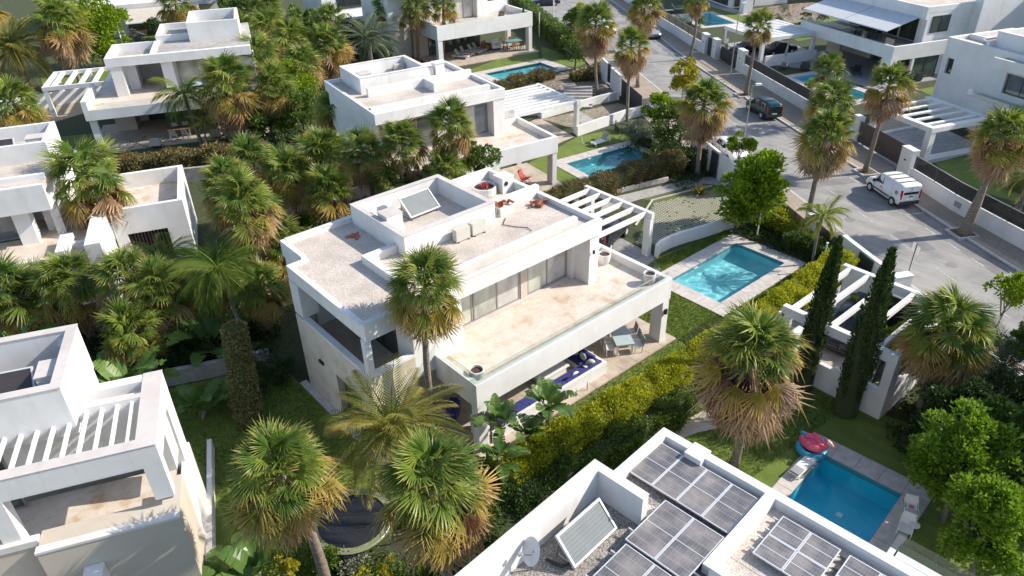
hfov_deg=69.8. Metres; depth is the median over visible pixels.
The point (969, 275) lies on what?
road
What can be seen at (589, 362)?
pillow
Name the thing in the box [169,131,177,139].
dining chair
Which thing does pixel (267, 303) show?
fan palm
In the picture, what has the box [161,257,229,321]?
fan palm
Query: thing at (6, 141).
solar water panel
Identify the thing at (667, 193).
lawn
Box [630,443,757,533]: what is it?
solar panel array
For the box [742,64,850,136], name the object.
boundary wall
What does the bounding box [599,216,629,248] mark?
car
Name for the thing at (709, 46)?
garden door
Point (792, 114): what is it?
pavement
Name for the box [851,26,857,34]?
dining chair
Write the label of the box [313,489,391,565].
trampoline
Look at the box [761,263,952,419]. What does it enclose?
carport
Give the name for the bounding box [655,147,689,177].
hedge
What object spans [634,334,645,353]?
dining chair
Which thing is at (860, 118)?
gate pillar
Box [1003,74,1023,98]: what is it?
window
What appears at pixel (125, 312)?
fan palm
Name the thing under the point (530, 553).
satellite dish
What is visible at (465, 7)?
window
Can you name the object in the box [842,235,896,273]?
boundary wall
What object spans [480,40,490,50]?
armchair
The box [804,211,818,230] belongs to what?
gate pillar
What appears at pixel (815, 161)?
fan palm
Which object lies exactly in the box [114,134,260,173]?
hedge
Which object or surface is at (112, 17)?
leafy tree
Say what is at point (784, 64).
sun lounger
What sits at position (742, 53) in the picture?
gate pillar
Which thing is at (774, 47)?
car
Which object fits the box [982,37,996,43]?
solar water panel
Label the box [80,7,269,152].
terrace house
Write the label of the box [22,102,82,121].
patio
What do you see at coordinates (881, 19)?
awning
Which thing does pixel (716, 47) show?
gate pillar
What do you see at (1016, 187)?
shrub
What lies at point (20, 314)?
fan palm
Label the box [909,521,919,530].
side table
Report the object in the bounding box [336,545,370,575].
shrub
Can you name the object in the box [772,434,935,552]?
swimming pool
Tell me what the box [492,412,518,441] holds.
sofa
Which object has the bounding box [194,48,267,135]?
fan palm
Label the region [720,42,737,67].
sliding gate
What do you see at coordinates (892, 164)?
patio
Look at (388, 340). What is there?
window
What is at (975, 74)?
house
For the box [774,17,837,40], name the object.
lawn
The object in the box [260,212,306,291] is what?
fan palm
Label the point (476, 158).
leafy tree
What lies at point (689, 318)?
lawn
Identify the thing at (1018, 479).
leafy tree
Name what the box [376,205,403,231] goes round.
chimney stack
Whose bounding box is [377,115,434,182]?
fan palm
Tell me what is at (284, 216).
fan palm
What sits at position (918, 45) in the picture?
awning house
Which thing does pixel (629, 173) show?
hedge
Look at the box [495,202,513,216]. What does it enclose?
tile pedestal
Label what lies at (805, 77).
swimming pool
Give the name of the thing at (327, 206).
fan palm
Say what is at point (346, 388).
window
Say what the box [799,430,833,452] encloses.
bird float
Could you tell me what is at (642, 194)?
path
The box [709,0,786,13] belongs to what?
house
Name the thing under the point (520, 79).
hedge
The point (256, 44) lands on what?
fan palm
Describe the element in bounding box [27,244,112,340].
fan palm
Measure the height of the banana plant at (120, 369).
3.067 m
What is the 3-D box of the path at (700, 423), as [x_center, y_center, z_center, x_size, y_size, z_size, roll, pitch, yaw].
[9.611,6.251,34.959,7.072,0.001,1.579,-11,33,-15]
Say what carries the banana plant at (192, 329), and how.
on the ground at (288, 344)
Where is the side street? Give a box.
[531,0,612,50]
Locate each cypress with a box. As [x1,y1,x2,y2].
[792,235,843,392]
[831,245,897,419]
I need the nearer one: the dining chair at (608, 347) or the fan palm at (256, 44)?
the dining chair at (608, 347)
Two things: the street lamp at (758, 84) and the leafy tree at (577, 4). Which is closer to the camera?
the street lamp at (758, 84)
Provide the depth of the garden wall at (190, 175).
60.17 m
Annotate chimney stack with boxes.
[24,132,44,142]
[33,358,56,385]
[356,70,371,76]
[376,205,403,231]
[427,60,444,75]
[492,171,513,193]
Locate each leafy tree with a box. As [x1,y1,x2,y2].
[55,0,134,66]
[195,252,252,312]
[216,0,264,11]
[221,0,269,32]
[245,89,291,135]
[270,58,319,120]
[271,86,322,132]
[284,3,328,48]
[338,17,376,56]
[372,41,393,59]
[399,173,423,186]
[421,150,471,177]
[459,140,502,171]
[558,30,589,69]
[561,5,593,38]
[565,1,583,21]
[639,91,673,129]
[649,101,697,144]
[669,57,701,98]
[671,99,696,142]
[711,148,791,225]
[725,130,758,162]
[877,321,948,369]
[902,396,1023,523]
[907,375,1003,439]
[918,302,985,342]
[933,470,1023,575]
[957,393,1023,476]
[977,368,1023,445]
[983,270,1023,328]
[993,463,1023,552]
[1004,321,1023,359]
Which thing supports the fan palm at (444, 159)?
on the ground at (288, 344)
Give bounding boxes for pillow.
[580,351,585,360]
[586,359,594,365]
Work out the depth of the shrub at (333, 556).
28.16 m
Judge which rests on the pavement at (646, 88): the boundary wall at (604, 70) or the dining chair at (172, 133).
the boundary wall at (604, 70)
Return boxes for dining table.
[167,125,191,138]
[502,38,521,50]
[608,325,634,355]
[855,26,878,38]
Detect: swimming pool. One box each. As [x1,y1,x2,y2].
[473,58,571,81]
[557,140,647,178]
[661,233,805,316]
[673,11,741,28]
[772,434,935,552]
[785,71,866,104]
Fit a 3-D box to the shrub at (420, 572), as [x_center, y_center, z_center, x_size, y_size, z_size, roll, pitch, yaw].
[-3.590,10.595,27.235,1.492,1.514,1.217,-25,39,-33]
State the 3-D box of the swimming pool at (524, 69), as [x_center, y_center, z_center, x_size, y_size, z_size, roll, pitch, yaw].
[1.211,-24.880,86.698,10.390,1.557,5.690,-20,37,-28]
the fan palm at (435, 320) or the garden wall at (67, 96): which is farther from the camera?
the garden wall at (67, 96)
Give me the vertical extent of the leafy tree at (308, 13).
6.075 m
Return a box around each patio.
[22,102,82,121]
[112,28,153,37]
[530,118,573,142]
[613,238,660,270]
[703,1,749,15]
[721,40,807,62]
[763,62,906,95]
[858,142,897,168]
[887,125,983,162]
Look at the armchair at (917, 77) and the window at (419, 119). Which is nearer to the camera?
the window at (419, 119)
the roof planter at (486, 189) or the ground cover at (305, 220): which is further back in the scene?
the ground cover at (305, 220)
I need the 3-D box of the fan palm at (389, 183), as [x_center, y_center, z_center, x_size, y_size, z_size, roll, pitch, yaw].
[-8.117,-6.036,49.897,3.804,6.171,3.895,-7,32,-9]
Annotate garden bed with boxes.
[519,67,612,96]
[728,221,810,262]
[752,2,829,22]
[868,119,925,131]
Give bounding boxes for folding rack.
[126,136,148,150]
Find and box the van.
[865,171,921,205]
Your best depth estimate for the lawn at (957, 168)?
58.10 m
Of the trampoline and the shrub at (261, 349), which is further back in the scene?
the shrub at (261, 349)
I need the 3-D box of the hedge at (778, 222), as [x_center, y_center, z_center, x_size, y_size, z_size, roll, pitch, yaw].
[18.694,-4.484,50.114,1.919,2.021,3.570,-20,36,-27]
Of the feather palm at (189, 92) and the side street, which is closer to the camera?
the feather palm at (189, 92)
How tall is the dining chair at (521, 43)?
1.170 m
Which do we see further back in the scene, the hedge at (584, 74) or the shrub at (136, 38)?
the shrub at (136, 38)
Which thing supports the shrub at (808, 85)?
on the ground at (288, 344)
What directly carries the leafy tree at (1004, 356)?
on the ground at (288, 344)
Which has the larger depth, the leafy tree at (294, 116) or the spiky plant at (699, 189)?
the leafy tree at (294, 116)
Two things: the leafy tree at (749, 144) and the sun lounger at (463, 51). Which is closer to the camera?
the leafy tree at (749, 144)
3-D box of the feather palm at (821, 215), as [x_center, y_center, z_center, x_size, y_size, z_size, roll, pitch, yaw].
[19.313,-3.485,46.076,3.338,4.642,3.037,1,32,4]
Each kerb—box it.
[610,0,1023,271]
[640,73,1023,365]
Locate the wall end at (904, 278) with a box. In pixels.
[890,271,914,298]
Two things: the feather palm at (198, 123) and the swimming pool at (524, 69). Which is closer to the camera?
the feather palm at (198, 123)
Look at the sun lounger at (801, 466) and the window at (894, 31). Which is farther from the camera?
the window at (894, 31)
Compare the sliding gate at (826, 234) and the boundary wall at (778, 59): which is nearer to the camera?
the sliding gate at (826, 234)
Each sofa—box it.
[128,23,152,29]
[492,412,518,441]
[510,348,606,425]
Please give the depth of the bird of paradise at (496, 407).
31.15 m
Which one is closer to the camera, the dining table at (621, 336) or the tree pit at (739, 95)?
the dining table at (621, 336)
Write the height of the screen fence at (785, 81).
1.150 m
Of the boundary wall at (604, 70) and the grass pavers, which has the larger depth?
the boundary wall at (604, 70)
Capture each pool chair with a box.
[895,510,916,538]
[901,493,919,520]
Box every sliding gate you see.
[621,80,641,106]
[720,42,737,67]
[815,222,834,244]
[857,121,905,163]
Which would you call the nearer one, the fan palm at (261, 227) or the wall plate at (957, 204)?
the fan palm at (261, 227)
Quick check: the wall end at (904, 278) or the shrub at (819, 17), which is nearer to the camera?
the wall end at (904, 278)
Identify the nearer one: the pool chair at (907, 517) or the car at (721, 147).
the pool chair at (907, 517)
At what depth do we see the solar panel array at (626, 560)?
19.76 m
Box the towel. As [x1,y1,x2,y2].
[902,499,919,510]
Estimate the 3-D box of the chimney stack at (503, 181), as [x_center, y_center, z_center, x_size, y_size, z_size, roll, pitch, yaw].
[-0.475,-5.879,40.876,0.860,0.900,0.860,-25,39,-33]
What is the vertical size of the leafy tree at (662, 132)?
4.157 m
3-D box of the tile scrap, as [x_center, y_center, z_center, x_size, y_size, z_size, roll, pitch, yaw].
[-7.922,-2.619,36.660,0.748,0.276,0.600,6,33,12]
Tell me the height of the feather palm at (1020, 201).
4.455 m
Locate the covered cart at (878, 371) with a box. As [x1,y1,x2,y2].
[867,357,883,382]
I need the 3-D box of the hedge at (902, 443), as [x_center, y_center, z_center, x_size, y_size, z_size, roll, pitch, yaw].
[19.037,7.643,30.843,3.329,1.948,5.766,-12,34,-17]
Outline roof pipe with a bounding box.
[545,558,569,567]
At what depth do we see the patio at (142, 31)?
107.56 m
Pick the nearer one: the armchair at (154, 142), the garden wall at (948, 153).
the garden wall at (948, 153)
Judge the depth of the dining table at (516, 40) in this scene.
94.49 m
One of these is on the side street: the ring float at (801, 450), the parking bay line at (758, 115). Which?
the parking bay line at (758, 115)
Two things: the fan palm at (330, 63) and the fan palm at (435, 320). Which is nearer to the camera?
the fan palm at (435, 320)
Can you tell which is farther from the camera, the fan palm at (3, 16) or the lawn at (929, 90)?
the fan palm at (3, 16)
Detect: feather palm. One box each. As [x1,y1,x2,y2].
[0,15,64,91]
[121,232,199,295]
[147,75,213,146]
[163,226,268,323]
[186,114,226,144]
[319,352,470,510]
[333,12,404,63]
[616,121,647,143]
[795,193,851,261]
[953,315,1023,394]
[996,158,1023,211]
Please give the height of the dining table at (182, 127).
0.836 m
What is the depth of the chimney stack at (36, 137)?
46.23 m
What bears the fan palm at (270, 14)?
on the ground at (288, 344)
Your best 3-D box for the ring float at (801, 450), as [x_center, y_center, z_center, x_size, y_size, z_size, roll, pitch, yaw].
[13.406,7.197,32.877,1.394,0.335,1.380,-25,39,-33]
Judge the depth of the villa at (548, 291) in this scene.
35.67 m
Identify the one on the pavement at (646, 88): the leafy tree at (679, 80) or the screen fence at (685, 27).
the leafy tree at (679, 80)
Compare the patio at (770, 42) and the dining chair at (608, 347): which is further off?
the patio at (770, 42)
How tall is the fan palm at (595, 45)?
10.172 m
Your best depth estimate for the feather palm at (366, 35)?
83.51 m
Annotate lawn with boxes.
[40,34,154,84]
[60,134,117,179]
[165,343,222,384]
[168,364,476,575]
[471,46,585,73]
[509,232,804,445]
[529,129,634,179]
[557,177,581,188]
[612,360,1023,575]
[638,292,715,339]
[643,183,718,200]
[669,4,746,20]
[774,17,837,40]
[919,87,933,95]
[934,156,1023,201]
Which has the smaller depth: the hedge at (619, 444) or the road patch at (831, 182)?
the hedge at (619, 444)
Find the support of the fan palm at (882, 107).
in the tree pit at (871, 171)
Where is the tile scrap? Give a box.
[345,232,359,238]
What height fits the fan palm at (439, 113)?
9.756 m
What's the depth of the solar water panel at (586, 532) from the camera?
20.41 m
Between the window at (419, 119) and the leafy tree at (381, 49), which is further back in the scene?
the leafy tree at (381, 49)
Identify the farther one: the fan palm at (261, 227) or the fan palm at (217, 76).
the fan palm at (217, 76)
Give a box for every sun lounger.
[452,49,469,58]
[459,46,474,56]
[465,44,481,52]
[472,42,486,52]
[590,132,610,146]
[661,5,674,12]
[779,62,788,70]
[788,456,816,479]
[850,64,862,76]
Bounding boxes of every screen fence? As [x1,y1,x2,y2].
[654,7,701,40]
[744,55,853,120]
[764,189,804,224]
[913,156,1023,229]
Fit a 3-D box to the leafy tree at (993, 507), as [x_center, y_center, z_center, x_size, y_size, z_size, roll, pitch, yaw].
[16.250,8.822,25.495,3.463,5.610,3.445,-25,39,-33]
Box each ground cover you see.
[5,228,308,382]
[222,46,376,230]
[261,471,499,575]
[618,134,817,264]
[884,301,1019,440]
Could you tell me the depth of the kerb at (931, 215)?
53.13 m
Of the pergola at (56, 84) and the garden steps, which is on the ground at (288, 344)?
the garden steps
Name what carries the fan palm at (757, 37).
in the tree pit at (739, 95)
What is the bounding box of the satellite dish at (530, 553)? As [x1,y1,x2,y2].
[518,536,539,569]
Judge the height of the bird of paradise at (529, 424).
2.947 m
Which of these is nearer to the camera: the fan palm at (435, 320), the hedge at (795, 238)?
the fan palm at (435, 320)
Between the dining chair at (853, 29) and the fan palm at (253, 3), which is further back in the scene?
the fan palm at (253, 3)
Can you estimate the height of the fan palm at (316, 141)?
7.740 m
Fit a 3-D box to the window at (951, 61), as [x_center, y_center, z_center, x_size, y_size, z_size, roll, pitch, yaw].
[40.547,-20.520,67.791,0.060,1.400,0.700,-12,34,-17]
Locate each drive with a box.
[543,103,632,127]
[570,112,593,123]
[634,186,731,244]
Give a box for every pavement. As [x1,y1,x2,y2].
[583,53,843,236]
[613,0,1023,270]
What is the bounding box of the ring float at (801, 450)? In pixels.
[795,440,827,460]
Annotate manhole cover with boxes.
[844,217,854,221]
[945,262,957,267]
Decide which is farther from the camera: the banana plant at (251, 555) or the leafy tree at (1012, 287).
the leafy tree at (1012, 287)
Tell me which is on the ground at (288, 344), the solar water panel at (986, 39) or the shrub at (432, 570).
the shrub at (432, 570)
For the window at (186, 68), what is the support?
in the terrace house at (175, 53)
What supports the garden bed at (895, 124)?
on the ground at (288, 344)
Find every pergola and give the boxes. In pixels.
[41,67,112,117]
[504,83,579,133]
[560,185,654,256]
[723,19,816,62]
[869,96,986,160]
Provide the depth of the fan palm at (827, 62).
65.52 m
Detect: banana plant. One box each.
[0,314,58,337]
[92,345,180,382]
[161,304,252,365]
[175,377,229,419]
[199,376,233,411]
[202,565,215,575]
[204,545,256,575]
[212,529,286,575]
[473,446,496,483]
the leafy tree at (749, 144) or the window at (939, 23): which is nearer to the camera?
the leafy tree at (749, 144)
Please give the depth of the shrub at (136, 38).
101.93 m
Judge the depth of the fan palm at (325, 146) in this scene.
53.14 m
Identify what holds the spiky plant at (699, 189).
on the drive at (682, 196)
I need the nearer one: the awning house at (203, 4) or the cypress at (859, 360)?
the cypress at (859, 360)
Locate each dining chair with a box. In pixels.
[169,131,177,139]
[180,129,188,139]
[500,37,506,47]
[509,42,515,50]
[517,40,523,49]
[601,337,611,349]
[603,338,614,356]
[627,321,638,333]
[631,327,641,340]
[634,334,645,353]
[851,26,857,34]
[858,28,866,37]
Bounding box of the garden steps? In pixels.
[563,86,591,107]
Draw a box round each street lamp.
[729,2,747,78]
[744,83,762,136]
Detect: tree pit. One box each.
[734,92,752,97]
[852,167,880,176]
[944,227,979,239]
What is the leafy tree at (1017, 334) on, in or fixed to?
on the ground at (288, 344)
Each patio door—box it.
[148,108,208,119]
[428,35,479,54]
[712,0,727,5]
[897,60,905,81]
[911,55,938,77]
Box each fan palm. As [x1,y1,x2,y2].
[0,7,15,68]
[0,73,59,127]
[0,247,65,336]
[9,253,72,326]
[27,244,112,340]
[29,0,99,81]
[30,132,137,232]
[55,0,99,31]
[84,243,173,336]
[93,293,176,368]
[119,250,203,345]
[151,0,201,23]
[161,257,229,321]
[193,153,282,303]
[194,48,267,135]
[197,163,286,317]
[199,62,235,82]
[215,416,352,575]
[219,6,254,37]
[224,130,282,210]
[233,28,279,96]
[233,256,292,335]
[247,184,300,262]
[248,0,285,36]
[248,5,291,59]
[251,57,300,129]
[257,141,319,227]
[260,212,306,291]
[266,13,310,70]
[277,42,325,91]
[287,125,354,222]
[298,158,358,224]
[305,20,357,82]
[309,84,336,133]
[310,127,350,165]
[312,0,348,50]
[336,121,392,197]
[365,157,414,195]
[366,419,504,575]
[370,0,397,30]
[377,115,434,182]
[379,236,468,436]
[399,4,419,59]
[401,0,435,62]
[420,91,480,178]
[425,150,465,179]
[428,0,458,59]
[570,0,618,95]
[611,22,652,122]
[623,0,667,87]
[673,73,739,176]
[679,296,814,467]
[681,0,709,57]
[742,5,777,94]
[789,103,859,215]
[800,73,859,177]
[808,49,849,108]
[856,59,920,172]
[886,276,1003,414]
[956,103,1023,235]
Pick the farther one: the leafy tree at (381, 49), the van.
the leafy tree at (381, 49)
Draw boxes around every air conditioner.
[393,63,403,70]
[452,224,469,243]
[468,218,485,236]
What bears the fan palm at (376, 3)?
on the ground at (288, 344)
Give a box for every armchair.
[149,138,161,147]
[210,129,221,137]
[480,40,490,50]
[490,39,500,49]
[498,11,504,16]
[800,61,810,70]
[911,72,923,81]
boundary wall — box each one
[600,58,609,83]
[610,67,621,95]
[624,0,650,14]
[655,16,700,50]
[691,140,736,188]
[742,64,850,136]
[764,49,816,66]
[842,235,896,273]
[909,168,1023,249]
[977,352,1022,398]
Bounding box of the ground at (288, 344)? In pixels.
[0,0,1023,575]
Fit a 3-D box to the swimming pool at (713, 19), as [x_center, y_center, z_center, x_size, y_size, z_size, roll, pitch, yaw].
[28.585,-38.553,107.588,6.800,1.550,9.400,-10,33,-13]
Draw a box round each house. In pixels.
[0,121,197,318]
[0,323,215,575]
[76,0,220,33]
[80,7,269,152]
[303,0,362,38]
[455,427,941,575]
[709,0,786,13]
[800,0,1023,87]
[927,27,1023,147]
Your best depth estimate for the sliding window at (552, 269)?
38.29 m
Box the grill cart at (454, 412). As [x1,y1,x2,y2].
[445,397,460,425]
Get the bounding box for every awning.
[126,3,198,24]
[803,0,919,31]
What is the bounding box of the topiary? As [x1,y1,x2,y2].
[141,17,163,36]
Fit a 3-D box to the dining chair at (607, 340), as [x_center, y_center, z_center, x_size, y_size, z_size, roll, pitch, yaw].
[5.050,2.830,39.615,0.570,0.920,0.480,-6,32,-7]
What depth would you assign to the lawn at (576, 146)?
65.29 m
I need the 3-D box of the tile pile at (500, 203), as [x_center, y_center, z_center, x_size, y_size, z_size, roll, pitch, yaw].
[-0.414,-4.441,38.252,1.065,0.373,0.661,-19,36,-26]
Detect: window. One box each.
[0,216,19,240]
[0,458,27,508]
[129,228,172,255]
[176,56,236,83]
[336,0,361,8]
[344,382,362,414]
[375,329,398,357]
[379,115,434,154]
[445,0,472,20]
[448,102,488,139]
[461,294,472,325]
[472,272,519,320]
[527,250,566,294]
[734,0,754,6]
[849,7,898,35]
[898,19,919,40]
[929,14,951,32]
[946,58,953,73]
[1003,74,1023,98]
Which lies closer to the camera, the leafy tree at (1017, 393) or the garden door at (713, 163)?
the leafy tree at (1017, 393)
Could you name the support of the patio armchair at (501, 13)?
on the porch villa at (477, 19)
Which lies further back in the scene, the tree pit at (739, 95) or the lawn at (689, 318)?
the tree pit at (739, 95)
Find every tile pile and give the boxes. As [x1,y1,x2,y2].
[495,198,514,206]
[530,199,546,207]
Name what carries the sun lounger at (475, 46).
on the porch villa at (477, 19)
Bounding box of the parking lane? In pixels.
[601,0,1016,276]
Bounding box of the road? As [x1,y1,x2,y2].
[564,0,1023,363]
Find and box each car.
[532,0,559,5]
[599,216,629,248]
[647,25,660,38]
[709,136,747,162]
[729,40,765,52]
[745,96,782,118]
[764,41,797,54]
[822,292,867,354]
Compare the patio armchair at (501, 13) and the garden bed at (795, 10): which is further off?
the garden bed at (795, 10)
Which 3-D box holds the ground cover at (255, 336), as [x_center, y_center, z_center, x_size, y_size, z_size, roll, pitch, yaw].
[-13.465,-0.951,46.962,36.648,0.967,13.729,-25,39,-33]
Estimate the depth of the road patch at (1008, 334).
40.47 m
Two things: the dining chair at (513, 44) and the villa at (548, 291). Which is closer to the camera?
the villa at (548, 291)
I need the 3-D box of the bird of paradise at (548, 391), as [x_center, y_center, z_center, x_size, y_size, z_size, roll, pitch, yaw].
[1.815,5.937,32.147,2.256,3.980,2.422,-25,39,-33]
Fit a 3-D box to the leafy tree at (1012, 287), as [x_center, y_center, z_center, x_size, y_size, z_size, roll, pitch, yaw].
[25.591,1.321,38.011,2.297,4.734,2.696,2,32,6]
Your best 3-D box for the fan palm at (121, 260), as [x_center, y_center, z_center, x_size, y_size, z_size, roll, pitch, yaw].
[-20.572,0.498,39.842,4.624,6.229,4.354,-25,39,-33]
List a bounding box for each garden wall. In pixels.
[0,86,101,114]
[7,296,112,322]
[164,348,270,386]
[183,163,257,182]
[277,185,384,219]
[540,91,619,118]
[576,104,658,135]
[617,177,668,192]
[635,185,711,225]
[654,217,734,257]
[883,126,915,133]
[929,147,970,159]
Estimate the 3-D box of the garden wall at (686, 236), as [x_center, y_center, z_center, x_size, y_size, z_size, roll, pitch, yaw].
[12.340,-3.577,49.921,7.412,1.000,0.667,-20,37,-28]
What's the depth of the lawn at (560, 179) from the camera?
59.26 m
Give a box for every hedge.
[91,334,216,382]
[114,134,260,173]
[236,124,326,150]
[438,384,701,571]
[440,478,553,575]
[489,247,859,486]
[491,66,556,90]
[509,0,579,58]
[544,152,666,207]
[567,60,606,81]
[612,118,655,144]
[639,138,708,173]
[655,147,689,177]
[674,14,692,25]
[761,206,804,234]
[780,226,832,256]
[890,421,971,498]
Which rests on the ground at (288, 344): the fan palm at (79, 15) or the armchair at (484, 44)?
the fan palm at (79, 15)
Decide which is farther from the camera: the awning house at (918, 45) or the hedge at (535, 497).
the awning house at (918, 45)
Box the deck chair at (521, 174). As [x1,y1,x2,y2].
[517,169,530,183]
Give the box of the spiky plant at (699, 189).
[690,183,707,195]
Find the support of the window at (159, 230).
in the house at (30, 214)
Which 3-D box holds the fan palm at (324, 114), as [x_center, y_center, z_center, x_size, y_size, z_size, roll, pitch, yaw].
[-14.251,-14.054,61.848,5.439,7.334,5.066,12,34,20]
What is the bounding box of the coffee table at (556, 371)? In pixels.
[532,361,569,381]
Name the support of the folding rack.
on the ground at (288, 344)
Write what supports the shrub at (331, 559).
on the ground at (288, 344)
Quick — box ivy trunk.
[219,318,266,433]
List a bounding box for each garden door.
[607,63,610,82]
[707,37,712,55]
[709,150,718,177]
[856,252,873,271]
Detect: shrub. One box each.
[129,28,144,41]
[251,341,282,378]
[255,361,270,395]
[263,356,298,386]
[274,553,300,575]
[311,544,341,575]
[323,544,343,568]
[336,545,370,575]
[352,565,378,575]
[374,554,396,575]
[397,557,427,575]
[425,564,453,575]
[697,16,705,25]
[774,3,791,20]
[798,7,812,24]
[804,77,814,90]
[816,13,828,20]
[840,292,858,305]
[1005,177,1023,192]
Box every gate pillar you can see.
[700,32,710,54]
[711,37,720,59]
[735,48,748,72]
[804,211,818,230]
[850,114,865,141]
[896,145,920,175]
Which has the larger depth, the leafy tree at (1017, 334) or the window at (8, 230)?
the window at (8, 230)
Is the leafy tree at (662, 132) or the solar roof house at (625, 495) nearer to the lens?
the solar roof house at (625, 495)
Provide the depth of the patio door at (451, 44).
94.26 m
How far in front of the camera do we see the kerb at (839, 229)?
51.63 m
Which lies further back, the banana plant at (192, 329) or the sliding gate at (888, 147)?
the sliding gate at (888, 147)
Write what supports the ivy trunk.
on the lawn at (223, 537)
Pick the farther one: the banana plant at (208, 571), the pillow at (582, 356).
the pillow at (582, 356)
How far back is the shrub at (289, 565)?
27.04 m
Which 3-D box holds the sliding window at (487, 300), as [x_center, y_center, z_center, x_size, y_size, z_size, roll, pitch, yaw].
[-0.762,0.071,36.233,3.000,2.380,0.060,-25,39,-33]
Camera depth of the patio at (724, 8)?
113.45 m
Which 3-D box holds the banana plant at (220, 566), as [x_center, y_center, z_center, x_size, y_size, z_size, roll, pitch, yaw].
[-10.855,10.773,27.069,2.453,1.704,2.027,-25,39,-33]
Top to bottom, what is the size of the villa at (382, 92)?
8.180 m
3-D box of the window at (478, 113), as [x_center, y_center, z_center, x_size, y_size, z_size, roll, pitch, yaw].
[-3.393,-12.907,57.058,3.500,2.450,0.060,-19,36,-26]
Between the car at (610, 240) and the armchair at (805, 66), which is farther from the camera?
the armchair at (805, 66)
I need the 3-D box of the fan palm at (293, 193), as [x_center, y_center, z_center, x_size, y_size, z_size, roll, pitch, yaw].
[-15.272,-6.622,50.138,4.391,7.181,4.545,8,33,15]
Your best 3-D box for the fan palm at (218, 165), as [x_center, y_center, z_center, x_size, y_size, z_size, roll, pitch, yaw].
[-15.697,-3.408,42.673,4.214,9.706,4.019,-25,39,-33]
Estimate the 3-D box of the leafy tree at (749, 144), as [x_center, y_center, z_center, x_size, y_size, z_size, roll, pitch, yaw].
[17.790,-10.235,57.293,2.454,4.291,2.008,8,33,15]
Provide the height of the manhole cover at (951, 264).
0.027 m
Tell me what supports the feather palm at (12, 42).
on the ground at (288, 344)
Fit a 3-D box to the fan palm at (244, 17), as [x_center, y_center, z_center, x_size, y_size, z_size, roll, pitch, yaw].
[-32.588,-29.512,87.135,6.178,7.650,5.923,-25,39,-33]
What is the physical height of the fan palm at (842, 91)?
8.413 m
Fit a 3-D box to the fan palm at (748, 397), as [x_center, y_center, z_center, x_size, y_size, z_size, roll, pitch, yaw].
[9.681,4.279,30.243,5.670,8.640,4.984,10,34,17]
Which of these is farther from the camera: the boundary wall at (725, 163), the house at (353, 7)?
the house at (353, 7)
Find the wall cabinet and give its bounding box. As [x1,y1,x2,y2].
[57,337,62,350]
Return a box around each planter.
[469,364,483,380]
[472,180,496,197]
[598,250,610,264]
[643,270,655,284]
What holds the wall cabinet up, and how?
attached to the slatted roof house at (97, 478)
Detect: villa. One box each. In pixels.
[280,167,675,464]
[324,55,563,191]
[361,0,539,66]
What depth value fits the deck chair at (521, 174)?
58.59 m
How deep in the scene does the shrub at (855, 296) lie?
38.62 m
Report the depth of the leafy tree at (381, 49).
87.76 m
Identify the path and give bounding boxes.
[600,177,722,210]
[668,411,720,437]
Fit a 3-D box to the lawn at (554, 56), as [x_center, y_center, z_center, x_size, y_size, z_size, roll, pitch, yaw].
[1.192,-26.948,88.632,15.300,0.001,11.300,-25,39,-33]
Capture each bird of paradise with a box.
[470,393,518,441]
[472,431,530,490]
[507,411,545,441]
[524,377,576,427]
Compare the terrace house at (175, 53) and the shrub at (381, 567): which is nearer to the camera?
the shrub at (381, 567)
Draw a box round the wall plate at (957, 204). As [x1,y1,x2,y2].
[954,200,960,208]
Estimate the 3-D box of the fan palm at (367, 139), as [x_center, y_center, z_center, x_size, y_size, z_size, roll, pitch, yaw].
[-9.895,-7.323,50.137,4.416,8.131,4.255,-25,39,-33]
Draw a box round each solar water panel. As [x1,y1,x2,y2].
[0,137,14,145]
[0,366,36,393]
[398,188,440,220]
[554,498,616,568]
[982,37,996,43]
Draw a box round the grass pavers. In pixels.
[636,190,731,243]
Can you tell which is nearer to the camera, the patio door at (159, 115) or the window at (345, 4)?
the patio door at (159, 115)
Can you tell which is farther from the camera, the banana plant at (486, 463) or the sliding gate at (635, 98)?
the sliding gate at (635, 98)
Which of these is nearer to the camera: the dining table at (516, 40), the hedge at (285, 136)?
the hedge at (285, 136)
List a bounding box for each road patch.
[642,48,659,53]
[669,90,685,93]
[720,123,735,132]
[791,177,856,189]
[892,231,936,251]
[989,322,1015,339]
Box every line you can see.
[548,6,1015,275]
[612,9,1002,278]
[636,48,1011,318]
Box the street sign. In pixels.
[908,242,920,270]
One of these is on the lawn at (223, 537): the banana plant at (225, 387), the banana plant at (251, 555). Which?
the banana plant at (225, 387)
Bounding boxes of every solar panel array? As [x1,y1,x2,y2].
[585,544,670,575]
[625,500,723,575]
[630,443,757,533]
[749,516,844,575]
[831,555,885,575]
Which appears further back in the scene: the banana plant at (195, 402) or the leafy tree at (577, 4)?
the leafy tree at (577, 4)
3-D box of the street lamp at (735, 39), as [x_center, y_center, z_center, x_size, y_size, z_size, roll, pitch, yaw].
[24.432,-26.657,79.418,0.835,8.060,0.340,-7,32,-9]
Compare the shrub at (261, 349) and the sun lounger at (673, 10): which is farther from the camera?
the sun lounger at (673, 10)

